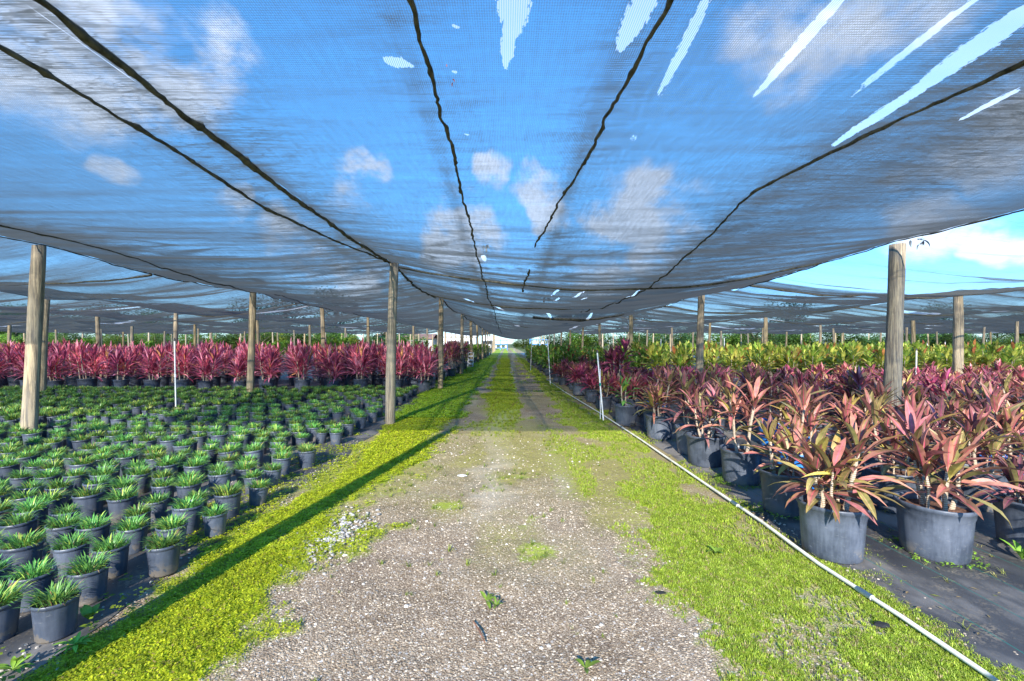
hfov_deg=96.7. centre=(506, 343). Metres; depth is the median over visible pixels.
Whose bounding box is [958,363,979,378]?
potted cordyline
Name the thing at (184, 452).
potted mondo plant
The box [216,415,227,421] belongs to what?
potted mondo plant
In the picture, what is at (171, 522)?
potted mondo plant
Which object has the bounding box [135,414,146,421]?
potted mondo plant
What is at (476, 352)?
potted lime bush
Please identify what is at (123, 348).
potted burgundy cordyline
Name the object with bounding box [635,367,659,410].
potted cordyline
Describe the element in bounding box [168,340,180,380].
potted burgundy cordyline
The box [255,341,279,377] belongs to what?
potted burgundy cordyline
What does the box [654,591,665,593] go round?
stone
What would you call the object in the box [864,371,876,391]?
potted cordyline
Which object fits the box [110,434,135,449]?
potted mondo plant
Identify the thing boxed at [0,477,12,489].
potted mondo plant
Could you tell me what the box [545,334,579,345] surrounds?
shrub
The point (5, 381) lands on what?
potted burgundy cordyline
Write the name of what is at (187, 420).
potted mondo plant
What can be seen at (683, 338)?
shrub
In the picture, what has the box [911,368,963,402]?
potted cordyline
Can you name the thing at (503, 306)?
seam rope
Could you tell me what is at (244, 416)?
potted mondo plant
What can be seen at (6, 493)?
potted mondo plant
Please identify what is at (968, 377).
potted cordyline
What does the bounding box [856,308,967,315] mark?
seam rope
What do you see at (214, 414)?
potted mondo plant
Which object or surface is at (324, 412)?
potted mondo plant
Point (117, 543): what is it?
potted mondo plant
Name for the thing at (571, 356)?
potted green bush
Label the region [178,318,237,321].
seam rope
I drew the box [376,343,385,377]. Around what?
potted burgundy cordyline
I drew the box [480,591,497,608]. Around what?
weed
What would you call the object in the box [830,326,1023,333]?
shade cloth
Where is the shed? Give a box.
[372,334,436,350]
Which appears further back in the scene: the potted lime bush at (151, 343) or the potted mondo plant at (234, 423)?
the potted lime bush at (151, 343)
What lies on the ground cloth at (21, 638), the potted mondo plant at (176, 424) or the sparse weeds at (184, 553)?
the potted mondo plant at (176, 424)
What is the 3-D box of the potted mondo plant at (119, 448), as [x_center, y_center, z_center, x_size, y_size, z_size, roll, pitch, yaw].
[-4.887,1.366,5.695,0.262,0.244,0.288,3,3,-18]
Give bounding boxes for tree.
[0,314,25,340]
[48,332,79,344]
[52,333,86,343]
[68,307,127,338]
[87,334,115,350]
[95,333,145,347]
[136,333,163,346]
[140,312,184,340]
[178,335,203,346]
[216,333,247,350]
[234,332,275,346]
[307,332,333,345]
[311,287,361,342]
[371,324,403,342]
[510,338,534,348]
[537,333,563,343]
[553,332,577,345]
[611,320,649,339]
[678,325,712,343]
[737,332,779,345]
[810,324,856,343]
[855,333,885,341]
[978,333,1019,342]
[993,333,1023,343]
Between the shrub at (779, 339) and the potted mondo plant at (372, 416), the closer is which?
the potted mondo plant at (372, 416)
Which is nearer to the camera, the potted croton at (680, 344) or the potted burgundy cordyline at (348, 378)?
the potted burgundy cordyline at (348, 378)
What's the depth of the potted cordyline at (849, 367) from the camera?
11.73 m
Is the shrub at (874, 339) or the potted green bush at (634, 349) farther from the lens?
the shrub at (874, 339)
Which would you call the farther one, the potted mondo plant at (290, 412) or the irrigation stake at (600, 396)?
the irrigation stake at (600, 396)
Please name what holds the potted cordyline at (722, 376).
on the ground cloth at (999, 638)
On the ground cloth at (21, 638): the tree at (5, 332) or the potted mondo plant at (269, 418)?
the potted mondo plant at (269, 418)
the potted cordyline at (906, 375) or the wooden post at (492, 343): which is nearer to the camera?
the potted cordyline at (906, 375)
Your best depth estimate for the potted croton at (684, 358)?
14.90 m
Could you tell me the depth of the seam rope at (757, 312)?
16.41 m
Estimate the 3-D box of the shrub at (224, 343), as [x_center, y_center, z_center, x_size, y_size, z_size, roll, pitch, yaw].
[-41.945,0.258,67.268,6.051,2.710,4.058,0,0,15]
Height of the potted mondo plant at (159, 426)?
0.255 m
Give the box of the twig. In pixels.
[472,621,484,642]
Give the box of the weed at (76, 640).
[53,631,92,655]
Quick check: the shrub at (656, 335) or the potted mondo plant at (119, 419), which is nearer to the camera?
the potted mondo plant at (119, 419)
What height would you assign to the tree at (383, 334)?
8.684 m
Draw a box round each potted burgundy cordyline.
[0,341,24,386]
[0,346,9,378]
[0,347,16,384]
[0,349,11,387]
[8,349,48,389]
[9,342,21,374]
[47,345,74,387]
[47,349,64,379]
[48,339,67,379]
[55,340,111,387]
[58,337,75,382]
[62,341,91,387]
[86,345,99,377]
[87,343,113,386]
[97,342,115,384]
[99,343,139,388]
[113,344,131,378]
[121,339,146,387]
[125,344,150,384]
[133,343,173,387]
[142,346,176,377]
[145,340,173,386]
[162,341,199,388]
[164,344,195,378]
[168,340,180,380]
[188,342,200,382]
[188,345,224,388]
[188,348,200,384]
[191,340,204,377]
[191,340,227,386]
[194,340,226,379]
[212,345,233,382]
[215,340,234,379]
[225,343,234,378]
[225,344,258,390]
[226,338,256,377]
[226,342,256,379]
[247,342,285,390]
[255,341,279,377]
[255,342,259,378]
[258,346,288,386]
[275,343,284,378]
[279,338,311,385]
[280,345,308,373]
[284,342,315,385]
[285,342,318,391]
[309,343,320,380]
[312,347,338,384]
[313,340,346,385]
[317,349,347,388]
[337,344,343,377]
[338,348,347,382]
[339,341,355,384]
[341,337,381,390]
[345,345,376,378]
[366,342,383,382]
[368,338,385,385]
[375,346,396,388]
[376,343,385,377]
[381,342,410,388]
[383,340,406,377]
[396,340,416,384]
[401,344,431,386]
[409,345,439,391]
[410,340,432,376]
[419,345,437,384]
[433,346,449,379]
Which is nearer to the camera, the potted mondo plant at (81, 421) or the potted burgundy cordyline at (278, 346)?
the potted mondo plant at (81, 421)
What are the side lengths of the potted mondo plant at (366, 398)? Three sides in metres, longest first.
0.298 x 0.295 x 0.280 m
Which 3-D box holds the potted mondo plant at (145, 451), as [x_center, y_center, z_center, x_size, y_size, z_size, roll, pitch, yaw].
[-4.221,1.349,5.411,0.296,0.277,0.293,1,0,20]
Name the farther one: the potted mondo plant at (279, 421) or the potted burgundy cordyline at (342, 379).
the potted burgundy cordyline at (342, 379)
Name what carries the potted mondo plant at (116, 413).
on the ground cloth at (21, 638)
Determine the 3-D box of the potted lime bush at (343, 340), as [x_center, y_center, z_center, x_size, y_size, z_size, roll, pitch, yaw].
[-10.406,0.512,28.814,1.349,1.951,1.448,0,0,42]
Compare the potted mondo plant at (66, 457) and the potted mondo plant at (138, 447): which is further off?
the potted mondo plant at (138, 447)
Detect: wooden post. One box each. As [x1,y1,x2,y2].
[7,325,11,342]
[20,245,46,431]
[40,299,49,394]
[95,317,100,346]
[130,326,133,345]
[163,331,165,345]
[171,313,177,382]
[193,324,196,347]
[197,329,199,344]
[246,293,255,391]
[256,320,260,372]
[309,325,310,363]
[320,308,324,371]
[367,317,369,366]
[385,262,398,424]
[412,326,414,346]
[438,298,443,388]
[460,314,463,373]
[469,320,472,366]
[476,325,478,361]
[481,328,483,359]
[485,330,486,357]
[487,332,488,355]
[492,334,493,352]
[581,327,583,347]
[598,323,601,347]
[629,315,632,349]
[646,330,647,346]
[671,328,672,362]
[692,332,693,355]
[696,295,704,373]
[708,323,710,342]
[763,317,767,343]
[819,325,821,342]
[832,328,834,342]
[883,243,905,419]
[905,327,907,341]
[910,321,915,343]
[952,296,963,374]
[982,327,985,343]
[1015,321,1018,343]
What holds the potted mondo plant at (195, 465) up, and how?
on the ground cloth at (21, 638)
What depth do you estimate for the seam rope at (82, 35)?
2.92 m
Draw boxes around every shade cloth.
[0,0,488,335]
[0,237,436,333]
[0,292,382,333]
[0,310,320,333]
[0,319,262,333]
[0,325,204,333]
[0,327,147,333]
[0,330,92,333]
[21,0,1023,338]
[566,254,1023,333]
[633,287,1023,333]
[704,311,1023,333]
[768,321,1023,333]
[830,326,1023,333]
[904,329,1023,333]
[964,332,1023,333]
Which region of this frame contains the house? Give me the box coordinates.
[443,334,478,343]
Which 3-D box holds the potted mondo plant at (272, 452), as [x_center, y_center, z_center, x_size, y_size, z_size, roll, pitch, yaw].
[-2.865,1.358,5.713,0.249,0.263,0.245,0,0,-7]
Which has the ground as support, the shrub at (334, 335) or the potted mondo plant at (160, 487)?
the shrub at (334, 335)
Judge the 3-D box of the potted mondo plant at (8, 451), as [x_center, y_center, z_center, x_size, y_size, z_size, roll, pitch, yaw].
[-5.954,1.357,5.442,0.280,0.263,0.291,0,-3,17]
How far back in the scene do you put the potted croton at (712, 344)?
16.98 m
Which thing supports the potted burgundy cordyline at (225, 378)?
on the ground cloth at (21, 638)
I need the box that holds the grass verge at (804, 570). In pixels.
[461,358,1023,680]
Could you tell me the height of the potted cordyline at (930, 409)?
0.964 m
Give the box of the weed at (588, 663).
[575,658,600,673]
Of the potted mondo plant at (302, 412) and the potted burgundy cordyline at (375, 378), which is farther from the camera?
the potted burgundy cordyline at (375, 378)
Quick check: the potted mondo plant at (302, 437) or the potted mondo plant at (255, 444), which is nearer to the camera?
the potted mondo plant at (255, 444)
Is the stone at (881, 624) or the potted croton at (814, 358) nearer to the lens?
the stone at (881, 624)
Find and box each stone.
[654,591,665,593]
[874,621,889,628]
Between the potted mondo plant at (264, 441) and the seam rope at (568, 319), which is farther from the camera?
the seam rope at (568, 319)
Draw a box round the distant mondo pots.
[0,384,417,427]
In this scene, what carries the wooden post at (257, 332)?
on the ground
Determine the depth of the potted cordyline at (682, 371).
10.10 m
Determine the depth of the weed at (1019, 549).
3.14 m
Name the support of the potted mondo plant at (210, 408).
on the ground cloth at (21, 638)
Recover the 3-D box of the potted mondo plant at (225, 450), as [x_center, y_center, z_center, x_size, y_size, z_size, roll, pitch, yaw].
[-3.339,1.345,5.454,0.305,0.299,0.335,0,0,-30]
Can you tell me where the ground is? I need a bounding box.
[487,344,717,352]
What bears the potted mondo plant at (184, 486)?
on the ground cloth at (21, 638)
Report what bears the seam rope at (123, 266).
attached to the wooden post
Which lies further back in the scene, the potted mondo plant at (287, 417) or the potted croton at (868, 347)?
the potted croton at (868, 347)
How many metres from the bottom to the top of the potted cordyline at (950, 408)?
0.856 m
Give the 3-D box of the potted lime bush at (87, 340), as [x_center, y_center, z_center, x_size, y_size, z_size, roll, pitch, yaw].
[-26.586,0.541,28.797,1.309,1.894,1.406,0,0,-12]
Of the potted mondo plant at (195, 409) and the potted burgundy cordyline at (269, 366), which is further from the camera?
the potted burgundy cordyline at (269, 366)
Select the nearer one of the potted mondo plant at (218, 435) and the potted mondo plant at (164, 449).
the potted mondo plant at (164, 449)
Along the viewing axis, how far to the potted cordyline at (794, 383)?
5.74 m
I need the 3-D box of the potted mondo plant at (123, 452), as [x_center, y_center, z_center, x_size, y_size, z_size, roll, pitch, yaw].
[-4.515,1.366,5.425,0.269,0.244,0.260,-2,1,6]
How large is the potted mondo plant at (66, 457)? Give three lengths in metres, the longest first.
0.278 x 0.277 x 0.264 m
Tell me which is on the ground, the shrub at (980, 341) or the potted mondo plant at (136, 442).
the shrub at (980, 341)
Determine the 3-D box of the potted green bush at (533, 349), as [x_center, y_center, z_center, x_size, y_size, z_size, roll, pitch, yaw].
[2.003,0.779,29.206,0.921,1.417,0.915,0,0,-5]
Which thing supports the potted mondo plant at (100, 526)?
on the ground cloth at (21, 638)
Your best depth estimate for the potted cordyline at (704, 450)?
5.51 m
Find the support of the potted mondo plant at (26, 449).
on the ground cloth at (21, 638)
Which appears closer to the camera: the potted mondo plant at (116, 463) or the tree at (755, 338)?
the potted mondo plant at (116, 463)
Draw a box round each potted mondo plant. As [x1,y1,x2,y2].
[0,421,9,437]
[0,424,6,438]
[0,430,4,442]
[0,437,19,446]
[0,442,25,450]
[0,446,22,455]
[0,452,13,461]
[0,456,21,482]
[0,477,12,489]
[0,483,18,504]
[0,494,54,534]
[0,498,17,521]
[0,508,40,542]
[0,526,53,575]
[0,527,7,561]
[0,555,19,590]
[0,576,37,642]
[2,555,65,612]
[5,422,19,430]
[5,487,40,509]
[6,468,34,494]
[7,426,32,434]
[8,431,23,444]
[9,448,41,470]
[14,478,46,496]
[17,577,91,643]
[19,444,47,460]
[20,428,42,447]
[20,457,50,482]
[21,436,46,447]
[29,466,64,491]
[30,486,70,518]
[35,444,52,455]
[36,457,67,480]
[37,450,65,463]
[37,475,78,506]
[38,422,47,437]
[40,436,66,451]
[40,530,97,577]
[41,511,86,553]
[46,428,64,439]
[46,446,70,467]
[50,419,68,433]
[50,431,66,446]
[50,503,82,519]
[53,547,119,606]
[55,416,71,430]
[61,451,88,472]
[61,466,87,493]
[62,431,82,447]
[65,455,99,480]
[69,434,92,451]
[69,482,109,519]
[70,424,87,434]
[70,511,112,555]
[72,417,88,425]
[72,430,84,435]
[73,449,90,457]
[76,441,103,455]
[82,474,113,504]
[84,463,121,481]
[85,531,136,579]
[86,411,102,420]
[86,418,104,422]
[86,420,108,436]
[86,425,105,433]
[86,429,106,444]
[90,446,116,460]
[90,449,116,469]
[92,437,111,447]
[93,458,124,480]
[98,483,143,522]
[100,412,114,426]
[104,424,121,433]
[105,441,126,461]
[105,473,141,492]
[106,430,126,445]
[107,425,126,437]
[108,410,122,417]
[110,415,125,426]
[110,422,126,434]
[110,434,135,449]
[111,514,150,554]
[113,449,139,475]
[114,448,138,454]
[118,501,156,532]
[121,413,132,424]
[123,426,142,435]
[123,463,154,494]
[124,442,146,462]
[124,458,150,472]
[125,431,143,444]
[126,417,141,431]
[126,419,147,434]
[129,424,147,432]
[133,432,160,448]
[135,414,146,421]
[137,492,168,521]
[140,526,187,577]
[141,444,163,462]
[142,447,168,475]
[146,425,160,433]
[146,426,168,435]
[147,415,159,424]
[147,418,159,426]
[148,409,161,416]
[148,475,178,504]
[148,513,191,551]
[149,444,166,454]
[150,455,182,481]
[150,468,177,483]
[152,420,168,433]
[152,431,166,444]
[157,407,169,412]
[157,411,171,422]
[157,434,179,455]
[163,413,178,427]
[164,449,191,474]
[167,425,189,433]
[167,493,206,534]
[169,406,183,412]
[169,421,185,432]
[170,430,186,442]
[170,439,192,455]
[170,473,206,501]
[171,410,184,419]
[173,470,200,481]
[174,446,192,462]
[176,415,194,432]
[180,436,198,454]
[180,457,211,482]
[184,409,196,415]
[185,406,199,411]
[185,489,211,515]
[188,420,206,427]
[189,449,208,459]
[190,425,208,441]
[191,432,207,448]
[191,454,211,475]
[192,411,200,421]
[192,411,211,421]
[198,502,233,537]
[200,416,214,427]
[201,443,218,462]
[202,424,224,440]
[202,438,222,454]
[203,406,217,412]
[204,410,217,423]
[204,462,229,473]
[206,429,229,448]
[206,466,231,495]
[208,481,247,518]
[209,421,223,429]
[215,418,228,430]
[215,442,240,461]
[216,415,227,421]
[218,409,232,414]
[218,452,240,475]
[220,405,232,412]
[220,411,231,422]
[225,421,242,436]
[225,433,245,452]
[226,442,243,460]
[229,426,245,438]
[231,428,251,448]
[233,407,247,421]
[233,459,258,486]
[234,412,250,420]
[236,406,249,413]
[237,417,250,429]
[237,454,257,469]
[238,469,265,494]
[242,443,265,467]
[245,422,265,440]
[246,442,262,448]
[246,478,271,505]
[249,407,264,422]
[249,427,264,442]
[251,414,261,422]
[252,412,264,417]
[252,416,267,430]
[253,436,267,454]
[254,429,270,448]
[258,462,283,485]
[264,399,276,412]
[265,425,282,440]
[266,403,279,410]
[266,414,277,427]
[268,441,285,462]
[269,409,280,415]
[270,417,283,426]
[270,437,284,445]
[270,450,294,475]
[272,411,283,423]
[272,431,292,448]
[272,444,293,453]
[282,410,288,422]
[284,414,296,427]
[285,401,294,410]
[287,409,299,417]
[287,423,301,440]
[288,418,303,426]
[289,416,302,422]
[290,427,305,445]
[295,402,303,410]
[295,431,310,448]
[296,444,318,467]
[297,442,314,457]
[299,409,310,418]
[300,405,312,413]
[301,413,316,428]
[303,415,318,428]
[305,419,318,435]
[306,422,321,440]
[310,403,321,415]
[315,406,329,415]
[316,428,329,443]
[317,414,328,428]
[319,410,329,416]
[324,419,337,435]
[328,405,336,416]
[328,422,344,435]
[330,429,342,444]
[331,406,342,416]
[332,408,343,422]
[338,401,346,411]
[340,415,353,429]
[341,419,354,435]
[344,403,353,414]
[345,396,355,403]
[350,402,360,409]
[350,409,361,420]
[351,410,365,419]
[354,413,366,428]
[362,395,371,407]
[363,400,372,408]
[365,406,375,419]
[367,409,377,422]
[374,405,382,416]
[375,398,383,406]
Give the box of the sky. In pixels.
[0,0,1023,343]
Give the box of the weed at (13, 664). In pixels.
[0,654,34,673]
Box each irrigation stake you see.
[173,338,175,405]
[547,338,550,383]
[596,350,603,420]
[600,366,600,418]
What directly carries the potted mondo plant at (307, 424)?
on the ground cloth at (21, 638)
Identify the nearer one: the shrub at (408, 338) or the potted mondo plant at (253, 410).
the potted mondo plant at (253, 410)
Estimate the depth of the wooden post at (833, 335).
37.09 m
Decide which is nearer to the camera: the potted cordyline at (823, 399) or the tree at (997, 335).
the potted cordyline at (823, 399)
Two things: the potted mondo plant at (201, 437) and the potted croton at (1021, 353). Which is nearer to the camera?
the potted mondo plant at (201, 437)
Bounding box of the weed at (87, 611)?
[80,603,104,619]
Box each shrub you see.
[0,334,25,347]
[25,333,66,345]
[62,333,117,346]
[109,334,151,345]
[125,333,172,345]
[178,333,229,345]
[205,336,235,352]
[213,333,247,351]
[243,332,290,346]
[274,333,317,347]
[283,333,333,351]
[317,333,359,345]
[348,335,382,345]
[360,334,398,345]
[385,333,426,345]
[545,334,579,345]
[564,332,607,349]
[595,333,625,350]
[625,333,665,347]
[633,333,673,348]
[660,333,706,346]
[711,330,749,346]
[733,330,783,345]
[761,333,805,346]
[777,333,817,347]
[814,332,866,345]
[838,334,884,345]
[864,334,884,345]
[904,334,935,346]
[920,333,970,346]
[929,333,972,345]
[964,335,1006,345]
[992,335,1023,345]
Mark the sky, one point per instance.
(971, 250)
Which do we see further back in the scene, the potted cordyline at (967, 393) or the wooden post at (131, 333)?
the wooden post at (131, 333)
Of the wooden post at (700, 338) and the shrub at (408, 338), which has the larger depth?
the shrub at (408, 338)
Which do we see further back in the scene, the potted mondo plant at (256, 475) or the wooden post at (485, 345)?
the wooden post at (485, 345)
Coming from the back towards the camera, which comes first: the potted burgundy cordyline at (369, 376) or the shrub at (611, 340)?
the shrub at (611, 340)
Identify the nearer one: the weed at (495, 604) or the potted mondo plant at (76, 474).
the weed at (495, 604)
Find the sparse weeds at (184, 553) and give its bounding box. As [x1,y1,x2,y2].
[0,427,1009,680]
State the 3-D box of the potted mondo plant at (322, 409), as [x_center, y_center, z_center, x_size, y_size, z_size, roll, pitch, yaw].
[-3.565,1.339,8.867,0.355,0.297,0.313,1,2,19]
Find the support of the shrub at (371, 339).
on the ground
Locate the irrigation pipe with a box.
[547,379,999,680]
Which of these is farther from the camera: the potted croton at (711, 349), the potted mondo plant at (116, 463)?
the potted croton at (711, 349)
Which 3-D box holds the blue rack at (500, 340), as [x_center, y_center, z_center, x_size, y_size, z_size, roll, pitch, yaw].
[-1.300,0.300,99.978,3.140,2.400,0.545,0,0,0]
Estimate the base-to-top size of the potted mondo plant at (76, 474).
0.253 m
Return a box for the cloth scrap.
[909,237,929,248]
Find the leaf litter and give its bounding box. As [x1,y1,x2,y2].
[89,427,1021,634]
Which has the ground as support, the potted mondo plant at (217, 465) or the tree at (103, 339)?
the tree at (103, 339)
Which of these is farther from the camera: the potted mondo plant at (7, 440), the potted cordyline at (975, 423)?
the potted mondo plant at (7, 440)
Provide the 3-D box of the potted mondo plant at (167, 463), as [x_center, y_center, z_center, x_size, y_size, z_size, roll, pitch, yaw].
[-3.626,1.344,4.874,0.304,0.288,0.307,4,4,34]
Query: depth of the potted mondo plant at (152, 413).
8.45 m
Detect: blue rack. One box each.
[495,339,506,349]
[530,339,547,346]
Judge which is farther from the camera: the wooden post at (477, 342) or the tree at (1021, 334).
the tree at (1021, 334)
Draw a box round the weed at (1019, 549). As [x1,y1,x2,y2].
[1001,539,1023,559]
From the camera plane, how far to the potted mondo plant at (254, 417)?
7.96 m
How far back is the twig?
2.33 m
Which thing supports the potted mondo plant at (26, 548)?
on the ground cloth at (21, 638)
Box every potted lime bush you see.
[81,338,95,347]
[137,340,154,348]
[274,340,286,366]
[279,340,293,367]
[326,338,337,352]
[329,337,347,349]
[346,339,357,366]
[400,338,407,346]
[412,340,432,368]
[473,346,478,362]
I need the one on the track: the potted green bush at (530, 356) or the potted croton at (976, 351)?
the potted green bush at (530, 356)
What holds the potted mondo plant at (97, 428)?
on the ground cloth at (21, 638)
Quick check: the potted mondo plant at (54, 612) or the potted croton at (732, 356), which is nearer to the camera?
the potted mondo plant at (54, 612)
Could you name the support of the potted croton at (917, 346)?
on the ground cloth at (999, 638)
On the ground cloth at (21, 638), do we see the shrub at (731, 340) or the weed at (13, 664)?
the weed at (13, 664)
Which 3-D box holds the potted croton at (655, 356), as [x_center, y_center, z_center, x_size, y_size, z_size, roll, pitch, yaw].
[4.923,0.680,14.837,1.076,1.616,0.979,0,0,2]
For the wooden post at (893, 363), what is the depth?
6.72 m
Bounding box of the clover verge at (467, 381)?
[17,358,497,680]
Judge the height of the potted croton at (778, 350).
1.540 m
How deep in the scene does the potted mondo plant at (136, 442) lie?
6.44 m
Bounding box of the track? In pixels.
[21,348,984,680]
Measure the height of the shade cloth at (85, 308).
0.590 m
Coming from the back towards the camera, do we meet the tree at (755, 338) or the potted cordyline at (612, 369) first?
the tree at (755, 338)
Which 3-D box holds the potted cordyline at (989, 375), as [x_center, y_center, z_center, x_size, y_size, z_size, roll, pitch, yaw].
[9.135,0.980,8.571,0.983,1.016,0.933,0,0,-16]
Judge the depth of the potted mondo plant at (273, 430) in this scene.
6.67 m
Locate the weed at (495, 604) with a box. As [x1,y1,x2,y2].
[489,596,503,607]
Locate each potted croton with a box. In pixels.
[625,340,645,366]
[640,340,670,372]
[645,345,669,370]
[649,343,673,365]
[669,342,695,370]
[669,346,694,368]
[670,341,694,371]
[687,342,695,366]
[692,342,707,362]
[695,345,723,376]
[695,345,725,381]
[706,340,721,373]
[718,342,745,376]
[719,346,729,366]
[723,344,749,387]
[741,345,748,369]
[742,340,764,367]
[743,342,759,368]
[745,344,766,370]
[749,341,782,372]
[768,342,794,375]
[777,345,804,373]
[791,343,808,369]
[795,344,815,371]
[796,343,831,372]
[813,341,831,372]
[820,343,837,374]
[823,343,843,378]
[829,340,868,370]
[847,343,871,370]
[856,345,884,372]
[863,343,881,368]
[903,340,922,371]
[903,343,917,372]
[914,344,951,373]
[922,341,939,355]
[923,344,950,371]
[940,343,974,371]
[951,343,974,375]
[966,342,998,379]
[967,338,978,364]
[975,339,1005,371]
[993,341,1023,370]
[1002,344,1023,368]
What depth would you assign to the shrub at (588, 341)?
66.09 m
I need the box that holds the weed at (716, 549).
[707,545,723,553]
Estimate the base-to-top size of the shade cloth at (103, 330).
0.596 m
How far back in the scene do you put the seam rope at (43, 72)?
3.18 m
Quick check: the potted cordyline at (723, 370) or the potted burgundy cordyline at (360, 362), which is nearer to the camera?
the potted cordyline at (723, 370)
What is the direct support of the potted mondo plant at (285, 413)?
on the ground cloth at (21, 638)
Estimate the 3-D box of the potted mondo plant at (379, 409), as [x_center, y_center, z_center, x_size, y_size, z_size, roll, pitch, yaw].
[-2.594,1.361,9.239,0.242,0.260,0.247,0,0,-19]
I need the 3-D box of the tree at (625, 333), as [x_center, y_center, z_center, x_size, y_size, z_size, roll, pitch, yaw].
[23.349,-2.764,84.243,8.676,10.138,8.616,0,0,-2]
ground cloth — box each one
[0,353,489,680]
[521,353,1023,680]
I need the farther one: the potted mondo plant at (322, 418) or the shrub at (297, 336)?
the shrub at (297, 336)
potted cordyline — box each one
[444,339,463,376]
[444,340,463,367]
[445,340,466,373]
[456,341,470,369]
[459,340,472,368]
[550,363,561,381]
[556,362,568,384]
[558,357,574,372]
[564,361,577,389]
[567,362,590,395]
[576,354,588,363]
[579,367,602,401]
[581,363,594,388]
[585,359,596,372]
[587,365,609,394]
[592,369,618,410]
[595,337,640,402]
[599,371,624,406]
[606,364,622,386]
[607,375,639,425]
[615,370,647,415]
[616,368,634,387]
[631,366,648,390]
[633,366,681,439]
[634,378,675,429]
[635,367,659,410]
[638,365,671,406]
[655,362,674,377]
[656,366,720,454]
[662,363,692,416]
[673,365,697,380]
[673,366,698,406]
[674,381,744,467]
[681,379,723,421]
[696,366,725,381]
[697,376,737,433]
[699,369,791,486]
[706,362,732,376]
[706,378,736,415]
[707,365,740,408]
[732,363,769,401]
[732,363,777,430]
[740,367,791,418]
[741,362,763,370]
[741,413,819,518]
[755,370,800,446]
[759,383,840,488]
[761,373,832,440]
[768,412,917,564]
[772,366,793,398]
[776,373,792,415]
[777,364,795,380]
[781,368,833,417]
[788,381,834,414]
[790,387,842,435]
[807,362,832,387]
[808,387,908,487]
[819,372,845,416]
[826,365,875,429]
[826,367,871,407]
[830,364,853,376]
[833,361,853,373]
[834,364,868,387]
[840,393,959,513]
[841,378,902,443]
[857,364,879,373]
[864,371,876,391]
[865,368,882,397]
[865,400,1023,564]
[868,375,929,407]
[873,366,929,397]
[878,391,934,460]
[889,395,965,484]
[902,381,936,410]
[907,368,932,394]
[909,366,933,378]
[910,378,929,396]
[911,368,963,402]
[915,361,942,374]
[921,371,941,400]
[921,390,973,432]
[924,376,978,422]
[929,405,1023,511]
[933,393,993,457]
[937,377,1012,424]
[939,367,956,373]
[944,376,1018,439]
[947,396,1023,461]
[948,373,971,382]
[950,371,979,390]
[953,382,1023,489]
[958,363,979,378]
[959,369,1011,404]
[965,447,1023,548]
[974,367,1004,378]
[975,364,990,375]
[976,374,1023,421]
[978,371,1023,426]
[985,359,1017,374]
[998,386,1023,452]
[999,368,1023,403]
[1007,365,1023,374]
[1010,381,1023,399]
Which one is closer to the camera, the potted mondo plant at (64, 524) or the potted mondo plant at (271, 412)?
the potted mondo plant at (64, 524)
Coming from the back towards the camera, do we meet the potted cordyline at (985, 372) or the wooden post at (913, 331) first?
the wooden post at (913, 331)
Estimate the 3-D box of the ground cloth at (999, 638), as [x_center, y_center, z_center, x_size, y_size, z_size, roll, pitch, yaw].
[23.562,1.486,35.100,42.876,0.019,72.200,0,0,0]
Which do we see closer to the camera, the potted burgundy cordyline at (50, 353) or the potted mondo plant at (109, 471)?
the potted mondo plant at (109, 471)
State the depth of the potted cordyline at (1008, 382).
7.18 m
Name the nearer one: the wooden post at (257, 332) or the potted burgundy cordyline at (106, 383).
the potted burgundy cordyline at (106, 383)
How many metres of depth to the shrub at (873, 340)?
67.23 m
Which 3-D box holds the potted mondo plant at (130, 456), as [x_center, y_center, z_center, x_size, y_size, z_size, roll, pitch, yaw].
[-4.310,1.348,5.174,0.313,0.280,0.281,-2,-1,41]
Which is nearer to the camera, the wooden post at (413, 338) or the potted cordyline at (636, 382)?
the potted cordyline at (636, 382)
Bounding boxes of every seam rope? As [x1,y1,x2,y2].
[0,44,386,262]
[0,225,411,324]
[0,236,381,319]
[13,274,151,285]
[33,0,490,333]
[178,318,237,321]
[196,304,295,316]
[399,263,818,290]
[407,0,501,333]
[431,295,598,309]
[522,269,529,291]
[533,314,623,321]
[534,0,673,247]
[581,60,1023,311]
[620,317,738,322]
[657,209,1023,308]
[666,306,859,313]
[750,285,1023,298]
[758,318,859,324]
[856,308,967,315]
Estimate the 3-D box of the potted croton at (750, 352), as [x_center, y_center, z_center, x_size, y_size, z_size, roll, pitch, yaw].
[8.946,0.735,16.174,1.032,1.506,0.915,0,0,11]
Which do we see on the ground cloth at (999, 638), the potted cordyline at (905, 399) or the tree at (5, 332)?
the potted cordyline at (905, 399)
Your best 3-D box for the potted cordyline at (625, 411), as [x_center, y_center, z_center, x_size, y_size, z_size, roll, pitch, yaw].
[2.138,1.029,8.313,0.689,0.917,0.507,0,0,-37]
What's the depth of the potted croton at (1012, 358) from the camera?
14.89 m
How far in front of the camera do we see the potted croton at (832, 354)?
16.16 m
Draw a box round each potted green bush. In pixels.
[528,345,536,364]
[528,346,538,365]
[531,344,536,366]
[532,345,540,369]
[535,347,542,370]
[537,345,549,371]
[540,347,550,375]
[541,346,552,371]
[544,345,562,377]
[560,343,574,359]
[565,349,580,363]
[574,346,591,363]
[578,347,592,359]
[586,348,596,363]
[594,345,606,360]
[621,347,638,368]
[627,344,649,376]
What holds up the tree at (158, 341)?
on the ground
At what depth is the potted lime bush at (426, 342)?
26.95 m
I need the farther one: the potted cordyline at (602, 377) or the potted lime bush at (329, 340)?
the potted lime bush at (329, 340)

